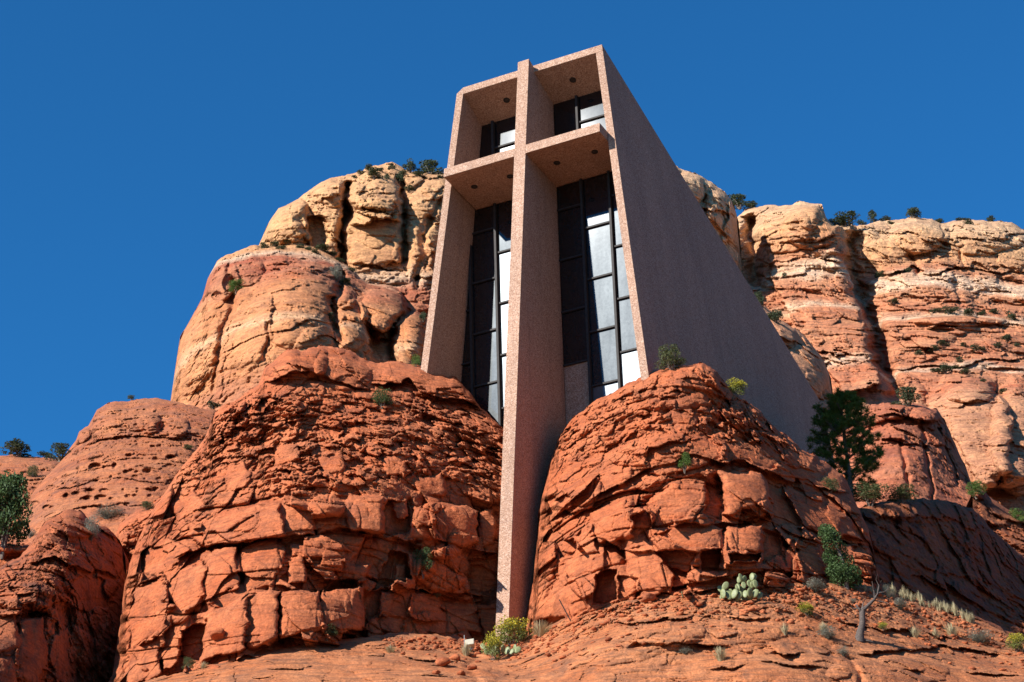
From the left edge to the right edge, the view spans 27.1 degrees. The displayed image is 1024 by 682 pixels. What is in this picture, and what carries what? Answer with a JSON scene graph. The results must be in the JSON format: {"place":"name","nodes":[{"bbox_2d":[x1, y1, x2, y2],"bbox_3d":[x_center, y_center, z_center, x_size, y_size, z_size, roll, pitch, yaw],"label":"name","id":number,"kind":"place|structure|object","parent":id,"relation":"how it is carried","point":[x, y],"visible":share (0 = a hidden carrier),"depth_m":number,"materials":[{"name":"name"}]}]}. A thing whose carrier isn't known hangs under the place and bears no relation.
{"place":"outdoors","nodes":[
{"label":"outdoors","id":0,"kind":"place"},
{"bbox_2d":[0,454,59,542],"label":"ridge","id":1,"kind":"structure","parent":0,"point":[11,463],"depth_m":161.18,"materials":[{"name":"red stone"}]},
{"bbox_2d":[0,438,32,456],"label":"juniper tree","id":2,"kind":"object","parent":1,"relation":"on","point":[16,446],"visible":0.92,"depth_m":166.59,"materials":[{"name":"green plant"}]},
{"bbox_2d":[26,465,37,476],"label":"shrub","id":3,"kind":"object","parent":1,"relation":"on","point":[31,473],"visible":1,"depth_m":157.91,"materials":[{"name":"green plant"}]},
{"bbox_2d":[36,450,53,457],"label":"juniper tree","id":4,"kind":"object","parent":1,"relation":"on","point":[43,453],"visible":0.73,"depth_m":168.15,"materials":[{"name":"green plant"}]},
{"bbox_2d":[44,442,69,461],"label":"juniper tree","id":5,"kind":"object","parent":1,"relation":"on","point":[58,448],"visible":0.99,"depth_m":113.00,"materials":[{"name":"green plant"}]},
{"bbox_2d":[13,398,215,543],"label":"pitted rock dome","id":6,"kind":"structure","parent":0,"point":[129,457],"depth_m":108.24,"materials":[{"name":"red stone"}]},
{"bbox_2d":[89,503,124,518],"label":"dry shrub","id":7,"kind":"object","parent":6,"relation":"on","point":[106,513],"visible":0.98,"depth_m":100.37,"materials":[{"name":"grey plant"}]},
{"bbox_2d":[207,400,220,408],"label":"juniper tree","id":8,"kind":"object","parent":6,"relation":"on","point":[212,404],"visible":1,"depth_m":119.11,"materials":[{"name":"green plant"}]},
{"bbox_2d":[115,495,162,562],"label":"rock","id":9,"kind":"object","parent":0,"point":[129,530],"visible":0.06,"depth_m":89.91,"materials":[{"name":"red stone"}]},
{"bbox_2d":[140,501,153,510],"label":"shrub","id":10,"kind":"object","parent":9,"relation":"on","point":[146,506],"visible":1,"depth_m":91.34,"materials":[{"name":"green plant"}]},
{"bbox_2d":[171,244,426,410],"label":"sandstone cliff","id":11,"kind":"structure","parent":0,"point":[230,347],"depth_m":266.78,"materials":[{"name":"orange stone"}]},
{"bbox_2d":[227,278,244,295],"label":"green shrub","id":12,"kind":"object","parent":11,"relation":"on","point":[233,285],"visible":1,"depth_m":274.65,"materials":[{"name":"green plant"}]},
{"bbox_2d":[314,243,329,251],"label":"juniper tree","id":13,"kind":"object","parent":11,"relation":"on","point":[323,247],"visible":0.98,"depth_m":295.32,"materials":[{"name":"green plant"}]},
{"bbox_2d":[328,265,343,281],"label":"dry shrub","id":14,"kind":"object","parent":11,"relation":"on","point":[337,274],"visible":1,"depth_m":281.01,"materials":[{"name":"grey plant"}]},
{"bbox_2d":[339,277,350,284],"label":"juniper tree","id":15,"kind":"object","parent":11,"relation":"on","point":[345,280],"visible":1,"depth_m":281.77,"materials":[{"name":"green plant"}]},
{"bbox_2d":[259,162,445,316],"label":"sandstone cliff","id":16,"kind":"structure","parent":0,"point":[378,231],"depth_m":301.41,"materials":[{"name":"stone"}]},
{"bbox_2d":[367,166,383,179],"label":"juniper tree","id":17,"kind":"object","parent":16,"relation":"on","point":[373,173],"visible":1,"depth_m":308.44,"materials":[{"name":"green plant"}]},
{"bbox_2d":[395,171,403,184],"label":"juniper tree","id":18,"kind":"object","parent":16,"relation":"on","point":[400,177],"visible":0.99,"depth_m":315.41,"materials":[{"name":"green plant"}]},
{"bbox_2d":[403,184,413,191],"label":"juniper tree","id":19,"kind":"object","parent":16,"relation":"on","point":[407,188],"visible":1,"depth_m":311.99,"materials":[{"name":"green plant"}]},
{"bbox_2d":[402,158,416,172],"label":"juniper tree","id":20,"kind":"object","parent":16,"relation":"on","point":[409,168],"visible":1,"depth_m":319.62,"materials":[{"name":"green plant"}]},
{"bbox_2d":[412,170,423,175],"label":"juniper tree","id":21,"kind":"object","parent":16,"relation":"on","point":[418,172],"visible":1,"depth_m":316.93,"materials":[{"name":"green plant"}]},
{"bbox_2d":[416,159,443,174],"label":"juniper tree","id":22,"kind":"object","parent":16,"relation":"on","point":[427,169],"visible":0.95,"depth_m":320.55,"materials":[{"name":"green plant"}]},
{"bbox_2d":[0,0,1023,457],"label":"sky","id":23,"kind":"structure","parent":0,"point":[145,144],"materials":[{"name":"blue"}]},
{"bbox_2d":[677,166,741,272],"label":"sandstone cliff","id":24,"kind":"structure","parent":0,"point":[715,203],"depth_m":295.97,"materials":[{"name":"stone"}]},
{"bbox_2d":[763,306,832,433],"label":"sandstone cliff","id":25,"kind":"structure","parent":0,"point":[807,357],"depth_m":225.41,"materials":[{"name":"stone"}]},
{"bbox_2d":[754,291,763,306],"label":"juniper tree","id":26,"kind":"object","parent":25,"relation":"on","point":[759,296],"visible":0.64,"depth_m":234.97,"materials":[{"name":"green plant"}]},
{"bbox_2d":[767,309,783,323],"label":"juniper tree","id":27,"kind":"object","parent":25,"relation":"on","point":[776,315],"visible":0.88,"depth_m":228.69,"materials":[{"name":"green plant"}]},
{"bbox_2d":[737,201,1023,515],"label":"sandstone cliff","id":28,"kind":"structure","parent":0,"point":[829,295],"depth_m":289.55,"materials":[{"name":"stone"}]},
{"bbox_2d":[728,193,752,210],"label":"juniper tree","id":29,"kind":"object","parent":28,"relation":"on","point":[735,199],"visible":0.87,"depth_m":326.73,"materials":[{"name":"green plant"}]},
{"bbox_2d":[746,200,757,208],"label":"juniper tree","id":30,"kind":"object","parent":28,"relation":"on","point":[751,204],"visible":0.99,"depth_m":326.28,"materials":[{"name":"green plant"}]},
{"bbox_2d":[833,210,860,226],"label":"juniper tree","id":31,"kind":"object","parent":28,"relation":"on","point":[841,219],"visible":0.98,"depth_m":315.06,"materials":[{"name":"green plant"}]},
{"bbox_2d":[867,210,877,222],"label":"juniper tree","id":32,"kind":"object","parent":28,"relation":"on","point":[871,214],"visible":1,"depth_m":322.47,"materials":[{"name":"green plant"}]},
{"bbox_2d":[874,270,884,277],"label":"juniper tree","id":33,"kind":"object","parent":28,"relation":"on","point":[879,274],"visible":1,"depth_m":303.68,"materials":[{"name":"green plant"}]},
{"bbox_2d":[878,215,890,220],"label":"juniper tree","id":34,"kind":"object","parent":28,"relation":"on","point":[885,218],"visible":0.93,"depth_m":323.58,"materials":[{"name":"green plant"}]},
{"bbox_2d":[887,297,898,304],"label":"juniper tree","id":35,"kind":"object","parent":28,"relation":"on","point":[894,300],"visible":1,"depth_m":291.84,"materials":[{"name":"green plant"}]},
{"bbox_2d":[906,207,921,217],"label":"juniper tree","id":36,"kind":"object","parent":28,"relation":"on","point":[911,211],"visible":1,"depth_m":323.85,"materials":[{"name":"green plant"}]},
{"bbox_2d":[935,362,952,373],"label":"juniper tree","id":37,"kind":"object","parent":28,"relation":"on","point":[946,369],"visible":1,"depth_m":266.78,"materials":[{"name":"green plant"}]},
{"bbox_2d":[938,340,949,346],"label":"juniper tree","id":38,"kind":"object","parent":28,"relation":"on","point":[940,342],"visible":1,"depth_m":277.16,"materials":[{"name":"green plant"}]},
{"bbox_2d":[942,305,955,314],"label":"juniper tree","id":39,"kind":"object","parent":28,"relation":"on","point":[947,311],"visible":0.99,"depth_m":288.22,"materials":[{"name":"green plant"}]},
{"bbox_2d":[963,308,974,316],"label":"juniper tree","id":40,"kind":"object","parent":28,"relation":"on","point":[970,312],"visible":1,"depth_m":287.08,"materials":[{"name":"green plant"}]},
{"bbox_2d":[970,343,985,353],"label":"juniper tree","id":41,"kind":"object","parent":28,"relation":"on","point":[976,347],"visible":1,"depth_m":276.84,"materials":[{"name":"green plant"}]},
{"bbox_2d":[1006,313,1016,320],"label":"juniper tree","id":42,"kind":"object","parent":28,"relation":"on","point":[1012,316],"visible":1,"depth_m":290.90,"materials":[{"name":"green plant"}]},
{"bbox_2d":[830,402,971,507],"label":"rock knob","id":43,"kind":"object","parent":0,"point":[916,442],"visible":0.26,"depth_m":159.44,"materials":[{"name":"stone"}]},
{"bbox_2d":[890,386,921,406],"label":"juniper tree","id":44,"kind":"object","parent":43,"relation":"on","point":[907,394],"visible":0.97,"depth_m":166.62,"materials":[{"name":"green plant"}]},
{"bbox_2d":[825,498,1023,643],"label":"shaded rock flank","id":45,"kind":"object","parent":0,"point":[969,560],"visible":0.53,"depth_m":91.91,"materials":[{"name":"red stone"}]},
{"bbox_2d":[805,386,885,495],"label":"pine tree","id":46,"kind":"object","parent":45,"relation":"on","point":[850,416],"visible":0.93,"depth_m":95.53,"materials":[{"name":"green plant"}]},
{"bbox_2d":[850,481,888,505],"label":"shrub","id":47,"kind":"object","parent":45,"relation":"on","point":[867,495],"visible":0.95,"depth_m":89.64,"materials":[{"name":"green plant"}]},
{"bbox_2d":[882,483,919,502],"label":"shrub","id":48,"kind":"object","parent":45,"relation":"on","point":[903,495],"visible":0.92,"depth_m":92.22,"materials":[{"name":"green plant"}]},
{"bbox_3d":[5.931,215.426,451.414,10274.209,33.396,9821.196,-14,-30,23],"label":"ground","id":49,"kind":"structure","parent":0,"visible":0},
{"bbox_2d":[0,509,128,681],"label":"rock outcrop","id":50,"kind":"object","parent":49,"relation":"on","point":[62,579],"visible":0.96,"depth_m":77.68,"materials":[{"name":"red stone"}]},
{"bbox_2d":[0,542,30,566],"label":"rock outcrop","id":51,"kind":"object","parent":50,"relation":"on","point":[15,551],"visible":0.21,"depth_m":83.41,"materials":[{"name":"red stone"}]},
{"bbox_2d":[0,470,33,560],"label":"juniper bush","id":52,"kind":"object","parent":51,"relation":"on","point":[13,489],"visible":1,"depth_m":83.45,"materials":[{"name":"green plant"}]},
{"bbox_2d":[84,514,100,540],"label":"dry shrub","id":53,"kind":"object","parent":50,"relation":"on","point":[90,528],"visible":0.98,"depth_m":82.56,"materials":[{"name":"grey plant"}]},
{"bbox_2d":[108,345,502,681],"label":"rock buttress","id":54,"kind":"object","parent":49,"relation":"on","point":[310,495],"visible":0.85,"depth_m":79.18,"materials":[{"name":"red stone"}]},
{"bbox_2d":[210,628,224,640],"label":"boulder","id":55,"kind":"object","parent":54,"relation":"on","point":[217,634],"visible":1,"depth_m":72.14,"materials":[{"name":"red stone"}]},
{"bbox_2d":[323,623,337,640],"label":"shrub","id":56,"kind":"object","parent":54,"relation":"on","point":[330,632],"visible":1,"depth_m":73.07,"materials":[{"name":"green plant"}]},
{"bbox_2d":[372,386,393,408],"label":"juniper bush","id":57,"kind":"object","parent":54,"relation":"on","point":[382,397],"visible":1,"depth_m":84.34,"materials":[{"name":"green plant"}]},
{"bbox_2d":[411,354,420,366],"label":"green shrub","id":58,"kind":"object","parent":54,"relation":"on","point":[415,362],"visible":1,"depth_m":89.35,"materials":[{"name":"green plant"}]},
{"bbox_2d":[412,546,431,578],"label":"juniper bush","id":59,"kind":"object","parent":54,"relation":"on","point":[424,557],"visible":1,"depth_m":78.09,"materials":[{"name":"green plant"}]},
{"bbox_2d":[481,586,496,604],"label":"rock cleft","id":60,"kind":"object","parent":54,"relation":"attached to","point":[491,598],"visible":0.04,"depth_m":81.29,"materials":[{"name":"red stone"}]},
{"bbox_2d":[144,582,1023,681],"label":"rock ledge","id":61,"kind":"object","parent":49,"relation":"on","point":[756,654],"visible":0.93,"depth_m":70.88,"materials":[{"name":"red stone"}]},
{"bbox_2d":[181,657,195,670],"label":"shrub","id":62,"kind":"object","parent":61,"relation":"on","point":[190,662],"visible":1,"depth_m":71.88,"materials":[{"name":"green plant"}]},
{"bbox_2d":[383,644,397,652],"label":"grass tuft","id":63,"kind":"object","parent":61,"relation":"on","point":[390,649],"visible":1,"depth_m":72.70,"materials":[{"name":"plant"}]},
{"bbox_2d":[435,657,450,666],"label":"boulder","id":64,"kind":"object","parent":61,"relation":"on","point":[442,661],"visible":1,"depth_m":70.99,"materials":[{"name":"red stone"}]},
{"bbox_2d":[449,654,460,660],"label":"boulder","id":65,"kind":"object","parent":61,"relation":"on","point":[455,657],"visible":0.92,"depth_m":72.40,"materials":[{"name":"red stone"}]},
{"bbox_2d":[460,642,473,655],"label":"grass tuft","id":66,"kind":"object","parent":61,"relation":"on","point":[466,649],"visible":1,"depth_m":74.16,"materials":[{"name":"plant"}]},
{"bbox_2d":[464,635,474,649],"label":"floodlight","id":67,"kind":"object","parent":61,"relation":"on","point":[471,642],"visible":0.61,"depth_m":75.22,"materials":[{"name":"beige paint"}]},
{"bbox_2d":[467,664,476,669],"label":"boulder","id":68,"kind":"object","parent":61,"relation":"on","point":[472,667],"visible":1,"depth_m":71.35,"materials":[{"name":"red stone"}]},
{"bbox_2d":[481,631,501,659],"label":"rabbitbrush","id":69,"kind":"object","parent":61,"relation":"on","point":[493,642],"visible":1,"depth_m":73.61,"materials":[{"name":"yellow plant"}]},
{"bbox_2d":[480,643,520,654],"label":"prickly pear","id":70,"kind":"object","parent":61,"relation":"on","point":[515,649],"visible":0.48,"depth_m":74.31,"materials":[{"name":"green plant"}]},
{"bbox_2d":[492,615,533,646],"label":"rabbitbrush","id":71,"kind":"object","parent":61,"relation":"on","point":[509,626],"visible":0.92,"depth_m":75.73,"materials":[{"name":"yellow plant"}]},
{"bbox_2d":[528,619,553,636],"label":"grass tuft","id":72,"kind":"object","parent":61,"relation":"on","point":[538,630],"visible":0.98,"depth_m":75.32,"materials":[{"name":"plant"}]},
{"bbox_2d":[421,44,833,642],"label":"chapel","id":73,"kind":"structure","parent":61,"relation":"on","point":[583,259],"depth_m":90.99,"materials":[{"name":"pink concrete"}]},
{"bbox_2d":[461,200,511,427],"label":"window","id":74,"kind":"structure","parent":73,"relation":"in","point":[485,341],"depth_m":91.81,"materials":[{"name":"black glass"}]},
{"bbox_2d":[479,116,515,157],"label":"window","id":75,"kind":"structure","parent":73,"relation":"in","point":[499,136],"depth_m":95.47,"materials":[{"name":"black glass"}]},
{"bbox_2d":[554,90,606,135],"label":"window","id":76,"kind":"structure","parent":73,"relation":"in","point":[583,111],"depth_m":93.90,"materials":[{"name":"black glass"}]},
{"bbox_2d":[557,171,640,424],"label":"window","id":77,"kind":"structure","parent":73,"relation":"in","point":[600,353],"depth_m":89.49,"materials":[{"name":"glass"}]},
{"bbox_2d":[642,593,655,602],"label":"boulder","id":78,"kind":"object","parent":61,"relation":"on","point":[647,597],"visible":1,"depth_m":72.84,"materials":[{"name":"red stone"}]},
{"bbox_2d":[677,646,692,654],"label":"dry shrub","id":79,"kind":"object","parent":61,"relation":"on","point":[685,651],"visible":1,"depth_m":68.89,"materials":[{"name":"grey plant"}]},
{"bbox_2d":[522,362,880,638],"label":"rock buttress","id":80,"kind":"object","parent":61,"relation":"on","point":[629,509],"visible":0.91,"depth_m":78.36,"materials":[{"name":"red stone"}]},
{"bbox_2d":[655,343,687,369],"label":"shrub","id":81,"kind":"object","parent":80,"relation":"on","point":[670,361],"visible":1,"depth_m":82.77,"materials":[{"name":"green plant"}]},
{"bbox_2d":[676,452,691,473],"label":"green shrub","id":82,"kind":"object","parent":80,"relation":"on","point":[686,459],"visible":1,"depth_m":77.96,"materials":[{"name":"green plant"}]},
{"bbox_2d":[726,378,747,396],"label":"rabbitbrush","id":83,"kind":"object","parent":80,"relation":"on","point":[735,384],"visible":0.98,"depth_m":84.43,"materials":[{"name":"yellow plant"}]},
{"bbox_2d":[821,477,839,492],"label":"shrub","id":84,"kind":"object","parent":80,"relation":"on","point":[828,481],"visible":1,"depth_m":83.70,"materials":[{"name":"green plant"}]},
{"bbox_2d":[382,585,1023,673],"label":"rubble","id":85,"kind":"object","parent":61,"relation":"on","point":[526,649],"visible":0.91,"depth_m":73.84,"materials":[{"name":"red stone"}]},
{"bbox_2d":[712,646,729,660],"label":"grass tuft","id":86,"kind":"object","parent":61,"relation":"on","point":[719,655],"visible":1,"depth_m":68.00,"materials":[{"name":"plant"}]},
{"bbox_2d":[717,573,762,600],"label":"prickly pear","id":87,"kind":"object","parent":61,"relation":"on","point":[738,592],"visible":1,"depth_m":72.53,"materials":[{"name":"green plant"}]},
{"bbox_2d":[780,622,789,634],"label":"grass tuft","id":88,"kind":"object","parent":61,"relation":"on","point":[784,629],"visible":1,"depth_m":70.21,"materials":[{"name":"plant"}]},
{"bbox_2d":[796,601,814,615],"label":"rabbitbrush","id":89,"kind":"object","parent":61,"relation":"on","point":[807,606],"visible":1,"depth_m":72.38,"materials":[{"name":"yellow plant"}]},
{"bbox_2d":[801,576,827,592],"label":"dry shrub","id":90,"kind":"object","parent":61,"relation":"on","point":[815,586],"visible":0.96,"depth_m":74.80,"materials":[{"name":"grey plant"}]},
{"bbox_2d":[817,625,836,639],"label":"dry shrub","id":91,"kind":"object","parent":61,"relation":"on","point":[826,633],"visible":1,"depth_m":70.84,"materials":[{"name":"grey plant"}]},
{"bbox_2d":[817,523,861,589],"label":"juniper tree","id":92,"kind":"object","parent":61,"relation":"on","point":[827,532],"visible":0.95,"depth_m":77.19,"materials":[{"name":"green plant"}]},
{"bbox_2d":[824,561,859,587],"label":"juniper bush","id":93,"kind":"object","parent":61,"relation":"on","point":[840,578],"visible":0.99,"depth_m":76.66,"materials":[{"name":"green plant"}]},
{"bbox_2d":[836,645,848,656],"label":"dry shrub","id":94,"kind":"object","parent":61,"relation":"on","point":[842,651],"visible":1,"depth_m":70.09,"materials":[{"name":"grey plant"}]},
{"bbox_2d":[849,577,892,641],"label":"dead snag","id":95,"kind":"object","parent":61,"relation":"on","point":[859,635],"visible":0.98,"depth_m":72.33,"materials":[{"name":"grey wood"}]},
{"bbox_2d":[877,621,888,631],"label":"rabbitbrush","id":96,"kind":"object","parent":61,"relation":"on","point":[882,625],"visible":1,"depth_m":73.84,"materials":[{"name":"yellow plant"}]},
{"bbox_2d":[893,596,909,609],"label":"dry shrub","id":97,"kind":"object","parent":61,"relation":"on","point":[902,604],"visible":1,"depth_m":77.10,"materials":[{"name":"grey plant"}]},
{"bbox_2d":[909,626,921,637],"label":"grass tuft","id":98,"kind":"object","parent":61,"relation":"on","point":[915,633],"visible":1,"depth_m":75.10,"materials":[{"name":"plant"}]},
{"bbox_2d":[863,582,974,622],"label":"dry grass","id":99,"kind":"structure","parent":61,"relation":"on","point":[954,610],"depth_m":79.24,"materials":[{"name":"plant"}]},
{"bbox_2d":[931,627,940,638],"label":"grass tuft","id":100,"kind":"object","parent":61,"relation":"on","point":[935,632],"visible":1,"depth_m":75.95,"materials":[{"name":"plant"}]},
{"bbox_2d":[943,622,959,634],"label":"grass tuft","id":101,"kind":"object","parent":61,"relation":"on","point":[951,630],"visible":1,"depth_m":77.03,"materials":[{"name":"plant"}]},
{"bbox_2d":[966,627,994,642],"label":"dry shrub","id":102,"kind":"object","parent":61,"relation":"on","point":[978,637],"visible":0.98,"depth_m":77.34,"materials":[{"name":"grey plant"}]},
{"bbox_2d":[1005,632,1023,651],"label":"rabbitbrush","id":103,"kind":"object","parent":61,"relation":"on","point":[1015,639],"visible":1,"depth_m":77.40,"materials":[{"name":"yellow plant"}]},
{"bbox_2d":[965,487,1023,556],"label":"rock knob","id":104,"kind":"object","parent":49,"relation":"on","point":[997,517],"visible":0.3,"depth_m":119.39,"materials":[{"name":"red stone"}]},
{"bbox_2d":[966,480,986,498],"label":"green shrub","id":105,"kind":"object","parent":104,"relation":"on","point":[977,488],"visible":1,"depth_m":119.97,"materials":[{"name":"green plant"}]},
{"bbox_2d":[1008,507,1023,525],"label":"green shrub","id":106,"kind":"object","parent":104,"relation":"on","point":[1016,514],"visible":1,"depth_m":120.27,"materials":[{"name":"green plant"}]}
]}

